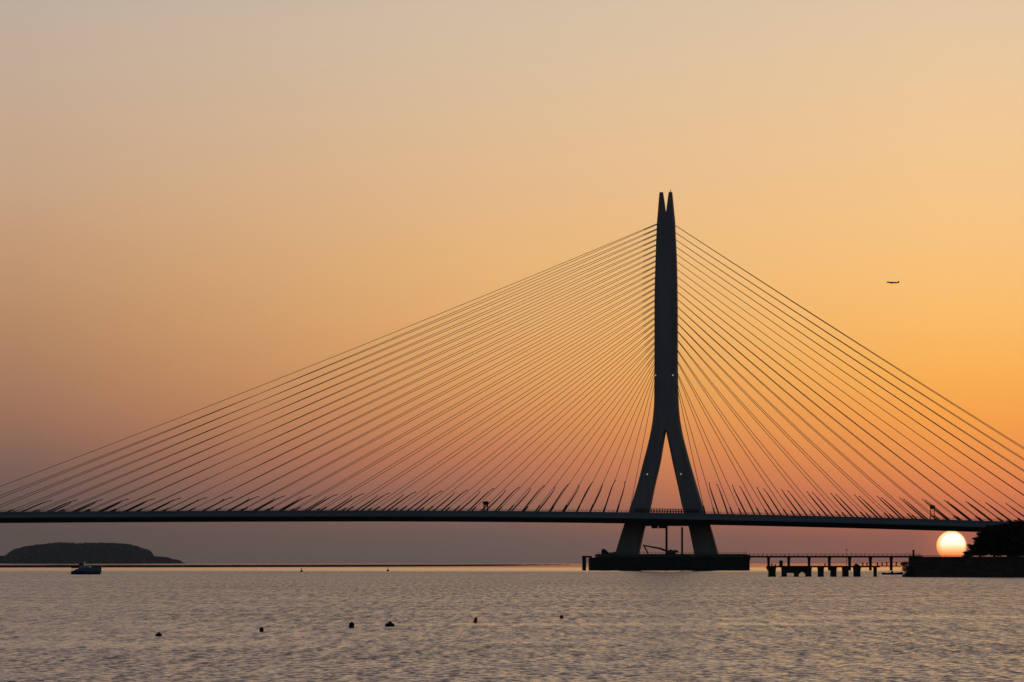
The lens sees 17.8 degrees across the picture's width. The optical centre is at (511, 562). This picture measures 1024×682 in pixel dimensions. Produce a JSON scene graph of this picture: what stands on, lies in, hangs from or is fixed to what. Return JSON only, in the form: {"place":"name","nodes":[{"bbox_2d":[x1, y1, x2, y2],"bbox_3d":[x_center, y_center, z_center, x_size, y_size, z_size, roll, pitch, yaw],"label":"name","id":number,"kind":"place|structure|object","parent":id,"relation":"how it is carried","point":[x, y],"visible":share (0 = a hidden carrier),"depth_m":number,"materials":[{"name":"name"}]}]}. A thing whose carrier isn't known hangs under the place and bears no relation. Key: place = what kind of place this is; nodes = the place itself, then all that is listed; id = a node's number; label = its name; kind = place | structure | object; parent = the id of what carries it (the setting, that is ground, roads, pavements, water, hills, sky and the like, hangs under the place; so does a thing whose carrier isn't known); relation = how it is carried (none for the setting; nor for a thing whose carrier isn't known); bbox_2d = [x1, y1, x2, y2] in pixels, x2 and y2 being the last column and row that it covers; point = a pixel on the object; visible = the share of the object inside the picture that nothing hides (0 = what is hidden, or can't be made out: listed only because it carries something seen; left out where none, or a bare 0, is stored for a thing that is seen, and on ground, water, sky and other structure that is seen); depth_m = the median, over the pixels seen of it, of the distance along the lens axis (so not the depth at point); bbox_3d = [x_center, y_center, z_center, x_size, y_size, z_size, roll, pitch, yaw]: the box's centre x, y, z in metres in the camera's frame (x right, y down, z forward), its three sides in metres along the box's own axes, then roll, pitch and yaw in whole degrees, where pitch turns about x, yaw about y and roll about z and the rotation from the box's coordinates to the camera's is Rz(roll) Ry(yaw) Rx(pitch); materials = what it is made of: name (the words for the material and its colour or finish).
{"place":"outdoors","nodes":[
{"label":"outdoors","id":0,"kind":"place"},
{"bbox_2d":[2,550,179,563],"bbox_3d":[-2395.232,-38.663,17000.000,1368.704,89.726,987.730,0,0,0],"label":"island","id":1,"kind":"structure","parent":0,"point":[90,562],"depth_m":16592.48,"materials":[{"name":"plant"}]},
{"bbox_2d":[0,542,182,563],"bbox_3d":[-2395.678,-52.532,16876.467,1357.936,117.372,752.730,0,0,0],"label":"woods","id":2,"kind":"object","parent":1,"relation":"on","point":[118,553],"visible":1,"depth_m":16692.02,"materials":[{"name":"black plant"}]},
{"bbox_2d":[482,501,488,510],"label":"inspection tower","id":3,"kind":"structure","parent":0,"point":[485,503],"depth_m":1834.47,"materials":[{"name":"metal"}]},
{"bbox_2d":[0,563,1023,681],"bbox_3d":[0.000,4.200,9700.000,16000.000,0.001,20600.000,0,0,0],"label":"water","id":4,"kind":"structure","parent":0,"point":[755,623],"depth_m":218.52,"materials":[{"name":"grey liquid"}]},
{"bbox_2d":[71,560,101,573],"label":"fishing boat","id":5,"kind":"object","parent":4,"relation":"on","point":[82,567],"visible":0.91,"depth_m":1178.73,"materials":[{"name":"blue metal"}]},
{"bbox_2d":[0,564,568,566],"bbox_3d":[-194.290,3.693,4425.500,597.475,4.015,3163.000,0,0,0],"label":"breakwater","id":6,"kind":"object","parent":4,"relation":"in","point":[271,565],"visible":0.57,"depth_m":3191.74,"materials":[{"name":"black stone"}]},
{"bbox_2d":[385,621,394,625],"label":"fishing float","id":7,"kind":"object","parent":4,"relation":"on","point":[390,623],"visible":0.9,"depth_m":215.43,"materials":[{"name":"black plastic"}]},
{"bbox_2d":[582,552,749,569],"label":"pier platform","id":8,"kind":"structure","parent":4,"relation":"in","point":[674,561],"depth_m":1814.00,"materials":[{"name":"concrete"}]},
{"bbox_2d":[0,189,1023,553],"bbox_3d":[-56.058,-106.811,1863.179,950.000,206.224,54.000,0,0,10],"label":"cable stayed bridge","id":9,"kind":"structure","parent":8,"relation":"on","point":[638,517],"depth_m":1835.70,"materials":[{"name":"concrete"}]},
{"bbox_2d":[21,500,51,511],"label":"sheath","id":10,"kind":"object","parent":9,"relation":"on","point":[34,506],"visible":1,"depth_m":1877.14,"materials":[{"name":"metal"}]},
{"bbox_2d":[46,500,76,511],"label":"sheath","id":11,"kind":"object","parent":9,"relation":"on","point":[62,505],"visible":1,"depth_m":1874.35,"materials":[{"name":"metal"}]},
{"bbox_2d":[74,499,103,510],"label":"sheath","id":12,"kind":"object","parent":9,"relation":"on","point":[87,505],"visible":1,"depth_m":1871.81,"materials":[{"name":"metal"}]},
{"bbox_2d":[99,499,128,510],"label":"sheath","id":13,"kind":"object","parent":9,"relation":"on","point":[112,505],"visible":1,"depth_m":1869.12,"materials":[{"name":"metal"}]},
{"bbox_2d":[125,498,154,510],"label":"sheath","id":14,"kind":"object","parent":9,"relation":"on","point":[139,504],"visible":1,"depth_m":1866.46,"materials":[{"name":"metal"}]},
{"bbox_2d":[150,498,180,510],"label":"sheath","id":15,"kind":"object","parent":9,"relation":"on","point":[163,504],"visible":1,"depth_m":1863.75,"materials":[{"name":"metal"}]},
{"bbox_2d":[176,497,206,510],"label":"sheath","id":16,"kind":"object","parent":9,"relation":"on","point":[190,504],"visible":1,"depth_m":1861.21,"materials":[{"name":"metal"}]},
{"bbox_2d":[202,497,232,510],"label":"sheath","id":17,"kind":"object","parent":9,"relation":"on","point":[215,504],"visible":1,"depth_m":1858.51,"materials":[{"name":"metal"}]},
{"bbox_2d":[228,496,258,510],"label":"sheath","id":18,"kind":"object","parent":9,"relation":"on","point":[244,502],"visible":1,"depth_m":1855.66,"materials":[{"name":"metal"}]},
{"bbox_2d":[254,495,284,510],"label":"sheath","id":19,"kind":"object","parent":9,"relation":"on","point":[269,503],"visible":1,"depth_m":1853.00,"materials":[{"name":"metal"}]},
{"bbox_2d":[282,495,310,509],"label":"sheath","id":20,"kind":"object","parent":9,"relation":"on","point":[294,503],"visible":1,"depth_m":1850.45,"materials":[{"name":"metal"}]},
{"bbox_2d":[309,494,337,509],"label":"sheath","id":21,"kind":"object","parent":9,"relation":"on","point":[321,502],"visible":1,"depth_m":1847.74,"materials":[{"name":"metal"}]},
{"bbox_2d":[335,493,363,509],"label":"sheath","id":22,"kind":"object","parent":9,"relation":"on","point":[347,502],"visible":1,"depth_m":1845.17,"materials":[{"name":"metal"}]},
{"bbox_2d":[362,492,389,509],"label":"sheath","id":23,"kind":"object","parent":9,"relation":"on","point":[374,501],"visible":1,"depth_m":1842.52,"materials":[{"name":"metal"}]},
{"bbox_2d":[382,494,403,509],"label":"sheath","id":24,"kind":"object","parent":9,"relation":"on","point":[392,502],"visible":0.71,"depth_m":1889.84,"materials":[{"name":"metal"}]},
{"bbox_2d":[388,492,415,509],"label":"sheath","id":25,"kind":"object","parent":9,"relation":"on","point":[400,501],"visible":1,"depth_m":1839.83,"materials":[{"name":"metal"}]},
{"bbox_2d":[408,493,428,509],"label":"sheath","id":26,"kind":"object","parent":9,"relation":"on","point":[418,502],"visible":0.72,"depth_m":1887.28,"materials":[{"name":"metal"}]},
{"bbox_2d":[415,491,441,509],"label":"sheath","id":27,"kind":"object","parent":9,"relation":"on","point":[426,501],"visible":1,"depth_m":1837.12,"materials":[{"name":"metal"}]},
{"bbox_2d":[434,492,454,509],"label":"sheath","id":28,"kind":"object","parent":9,"relation":"on","point":[443,502],"visible":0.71,"depth_m":1884.59,"materials":[{"name":"metal"}]},
{"bbox_2d":[442,489,467,509],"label":"sheath","id":29,"kind":"object","parent":9,"relation":"on","point":[454,499],"visible":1,"depth_m":1834.45,"materials":[{"name":"metal"}]},
{"bbox_2d":[467,488,493,510],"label":"sheath","id":30,"kind":"object","parent":9,"relation":"on","point":[480,499],"visible":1,"depth_m":1831.91,"materials":[{"name":"metal"}]},
{"bbox_2d":[485,490,505,510],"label":"sheath","id":31,"kind":"object","parent":9,"relation":"on","point":[494,501],"visible":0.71,"depth_m":1879.54,"materials":[{"name":"metal"}]},
{"bbox_2d":[495,487,518,510],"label":"sheath","id":32,"kind":"object","parent":9,"relation":"on","point":[505,500],"visible":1,"depth_m":1829.25,"materials":[{"name":"metal"}]},
{"bbox_2d":[511,488,530,510],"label":"sheath","id":33,"kind":"object","parent":9,"relation":"on","point":[520,500],"visible":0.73,"depth_m":1876.79,"materials":[{"name":"metal"}]},
{"bbox_2d":[522,485,544,510],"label":"sheath","id":34,"kind":"object","parent":9,"relation":"on","point":[532,498],"visible":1,"depth_m":1826.67,"materials":[{"name":"metal"}]},
{"bbox_2d":[537,487,554,510],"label":"sheath","id":35,"kind":"object","parent":9,"relation":"on","point":[545,500],"visible":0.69,"depth_m":1874.27,"materials":[{"name":"metal"}]},
{"bbox_2d":[549,484,568,510],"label":"sheath","id":36,"kind":"object","parent":9,"relation":"on","point":[557,499],"visible":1,"depth_m":1824.16,"materials":[{"name":"metal"}]},
{"bbox_2d":[564,485,579,510],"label":"sheath","id":37,"kind":"object","parent":9,"relation":"on","point":[571,499],"visible":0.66,"depth_m":1871.59,"materials":[{"name":"metal"}]},
{"bbox_2d":[576,482,592,511],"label":"sheath","id":38,"kind":"object","parent":9,"relation":"on","point":[583,496],"visible":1,"depth_m":1821.51,"materials":[{"name":"metal"}]},
{"bbox_2d":[603,480,615,511],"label":"sheath","id":39,"kind":"object","parent":9,"relation":"on","point":[608,498],"visible":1,"depth_m":1819.13,"materials":[{"name":"metal"}]},
{"bbox_2d":[651,523,664,527],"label":"maintenance cradle","id":40,"kind":"object","parent":9,"relation":"hanging from","point":[654,526],"visible":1,"depth_m":1822.40,"materials":[{"name":"metal"}]},
{"bbox_2d":[709,482,718,513],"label":"sheath","id":41,"kind":"object","parent":9,"relation":"on","point":[713,498],"visible":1,"depth_m":1808.66,"materials":[{"name":"metal"}]},
{"bbox_2d":[716,484,728,513],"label":"sheath","id":42,"kind":"object","parent":9,"relation":"on","point":[723,500],"visible":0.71,"depth_m":1856.28,"materials":[{"name":"metal"}]},
{"bbox_2d":[732,484,746,513],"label":"sheath","id":43,"kind":"object","parent":9,"relation":"on","point":[739,500],"visible":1,"depth_m":1806.21,"materials":[{"name":"metal"}]},
{"bbox_2d":[739,486,754,514],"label":"sheath","id":44,"kind":"object","parent":9,"relation":"on","point":[747,501],"visible":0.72,"depth_m":1853.84,"materials":[{"name":"metal"}]},
{"bbox_2d":[757,487,773,514],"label":"sheath","id":45,"kind":"object","parent":9,"relation":"on","point":[766,502],"visible":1,"depth_m":1803.63,"materials":[{"name":"metal"}]},
{"bbox_2d":[763,488,781,514],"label":"sheath","id":46,"kind":"object","parent":9,"relation":"on","point":[773,502],"visible":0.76,"depth_m":1851.30,"materials":[{"name":"metal"}]},
{"bbox_2d":[781,489,801,515],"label":"sheath","id":47,"kind":"object","parent":9,"relation":"on","point":[791,503],"visible":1,"depth_m":1801.19,"materials":[{"name":"metal"}]},
{"bbox_2d":[787,490,807,515],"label":"sheath","id":48,"kind":"object","parent":9,"relation":"on","point":[797,503],"visible":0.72,"depth_m":1848.87,"materials":[{"name":"metal"}]},
{"bbox_2d":[806,491,827,515],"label":"sheath","id":49,"kind":"object","parent":9,"relation":"on","point":[817,504],"visible":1,"depth_m":1798.65,"materials":[{"name":"metal"}]},
{"bbox_2d":[812,492,832,515],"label":"sheath","id":50,"kind":"object","parent":9,"relation":"on","point":[823,504],"visible":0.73,"depth_m":1846.36,"materials":[{"name":"metal"}]},
{"bbox_2d":[831,493,852,516],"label":"sheath","id":51,"kind":"object","parent":9,"relation":"on","point":[842,506],"visible":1,"depth_m":1796.28,"materials":[{"name":"metal"}]},
{"bbox_2d":[835,494,857,516],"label":"sheath","id":52,"kind":"object","parent":9,"relation":"on","point":[846,505],"visible":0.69,"depth_m":1844.13,"materials":[{"name":"metal"}]},
{"bbox_2d":[854,494,878,517],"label":"sheath","id":53,"kind":"object","parent":9,"relation":"on","point":[866,506],"visible":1,"depth_m":1794.06,"materials":[{"name":"metal"}]},
{"bbox_2d":[859,496,882,517],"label":"sheath","id":54,"kind":"object","parent":9,"relation":"on","point":[870,507],"visible":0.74,"depth_m":1841.77,"materials":[{"name":"metal"}]},
{"bbox_2d":[877,496,900,517],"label":"sheath","id":55,"kind":"object","parent":9,"relation":"on","point":[890,508],"visible":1,"depth_m":1791.77,"materials":[{"name":"metal"}]},
{"bbox_2d":[881,497,904,517],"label":"sheath","id":56,"kind":"object","parent":9,"relation":"on","point":[894,508],"visible":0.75,"depth_m":1839.38,"materials":[{"name":"metal"}]},
{"bbox_2d":[899,497,924,518],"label":"sheath","id":57,"kind":"object","parent":9,"relation":"on","point":[913,509],"visible":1,"depth_m":1789.63,"materials":[{"name":"metal"}]},
{"bbox_2d":[903,498,927,518],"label":"sheath","id":58,"kind":"object","parent":9,"relation":"on","point":[916,509],"visible":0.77,"depth_m":1837.24,"materials":[{"name":"metal"}]},
{"bbox_2d":[922,499,947,519],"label":"sheath","id":59,"kind":"object","parent":9,"relation":"on","point":[934,509],"visible":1,"depth_m":1787.57,"materials":[{"name":"metal"}]},
{"bbox_2d":[944,500,969,519],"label":"sheath","id":60,"kind":"object","parent":9,"relation":"on","point":[958,511],"visible":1,"depth_m":1785.25,"materials":[{"name":"metal"}]},
{"bbox_2d":[965,501,991,520],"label":"sheath","id":61,"kind":"object","parent":9,"relation":"on","point":[979,511],"visible":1,"depth_m":1783.38,"materials":[{"name":"metal"}]},
{"bbox_2d":[985,502,1010,520],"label":"sheath","id":62,"kind":"object","parent":9,"relation":"on","point":[998,511],"visible":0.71,"depth_m":1781.62,"materials":[{"name":"metal"}]},
{"bbox_2d":[643,545,677,553],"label":"excavator","id":63,"kind":"object","parent":8,"relation":"on","point":[665,550],"visible":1,"depth_m":1819.52,"materials":[{"name":"metal"}]},
{"bbox_2d":[665,524,667,553],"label":"steel column","id":64,"kind":"structure","parent":8,"relation":"on","point":[666,536],"depth_m":1823.67,"materials":[{"name":"black metal"}]},
{"bbox_2d":[681,527,682,553],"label":"steel column","id":65,"kind":"structure","parent":8,"relation":"on","point":[681,540],"depth_m":1823.55,"materials":[{"name":"black metal"}]},
{"bbox_2d":[766,560,879,576],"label":"old jetty","id":66,"kind":"object","parent":4,"relation":"in","point":[798,570],"visible":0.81,"depth_m":985.20,"materials":[{"name":"concrete"}]},
{"bbox_2d":[750,554,921,569],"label":"access trestle","id":67,"kind":"object","parent":4,"relation":"in","point":[834,556],"visible":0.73,"depth_m":1833.00,"materials":[{"name":"metal"}]},
{"bbox_2d":[882,571,902,574],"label":"skiff","id":68,"kind":"object","parent":4,"relation":"on","point":[898,573],"visible":0.88,"depth_m":1149.29,"materials":[{"name":"metal"}]},
{"bbox_2d":[905,570,911,576],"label":"boulder","id":69,"kind":"object","parent":4,"relation":"in","point":[908,574],"visible":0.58,"depth_m":967.88,"materials":[{"name":"black stone"}]},
{"bbox_2d":[0,0,1023,562],"label":"sky","id":70,"kind":"structure","parent":0,"point":[204,203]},
{"bbox_2d":[937,531,965,556],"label":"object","id":71,"kind":"object","parent":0,"point":[951,543],"visible":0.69,"depth_m":69766.06,"materials":[{"name":"yellow"}]},
{"bbox_3d":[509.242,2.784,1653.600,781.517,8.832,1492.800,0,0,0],"label":"riverbank","id":72,"kind":"structure","parent":0,"visible":0},
{"bbox_2d":[908,555,1023,576],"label":"sea wall","id":73,"kind":"structure","parent":72,"relation":"on","point":[966,566],"depth_m":951.18,"materials":[{"name":"stone"}]},
{"bbox_2d":[900,561,908,572],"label":"bush","id":74,"kind":"object","parent":73,"relation":"attached to","point":[903,565],"visible":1,"depth_m":970.69,"materials":[{"name":"green plant"}]},
{"bbox_2d":[963,526,998,556],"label":"broadleaf tree","id":75,"kind":"object","parent":72,"relation":"on","point":[985,542],"visible":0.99,"depth_m":975.70,"materials":[{"name":"green plant"}]},
{"bbox_2d":[968,523,1007,556],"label":"broadleaf tree","id":76,"kind":"object","parent":72,"relation":"on","point":[998,547],"visible":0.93,"depth_m":981.10,"materials":[{"name":"green plant"}]},
{"bbox_2d":[997,519,1023,556],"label":"broadleaf tree","id":77,"kind":"object","parent":72,"relation":"on","point":[1010,537],"visible":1,"depth_m":974.49,"materials":[{"name":"green plant"}]}
]}

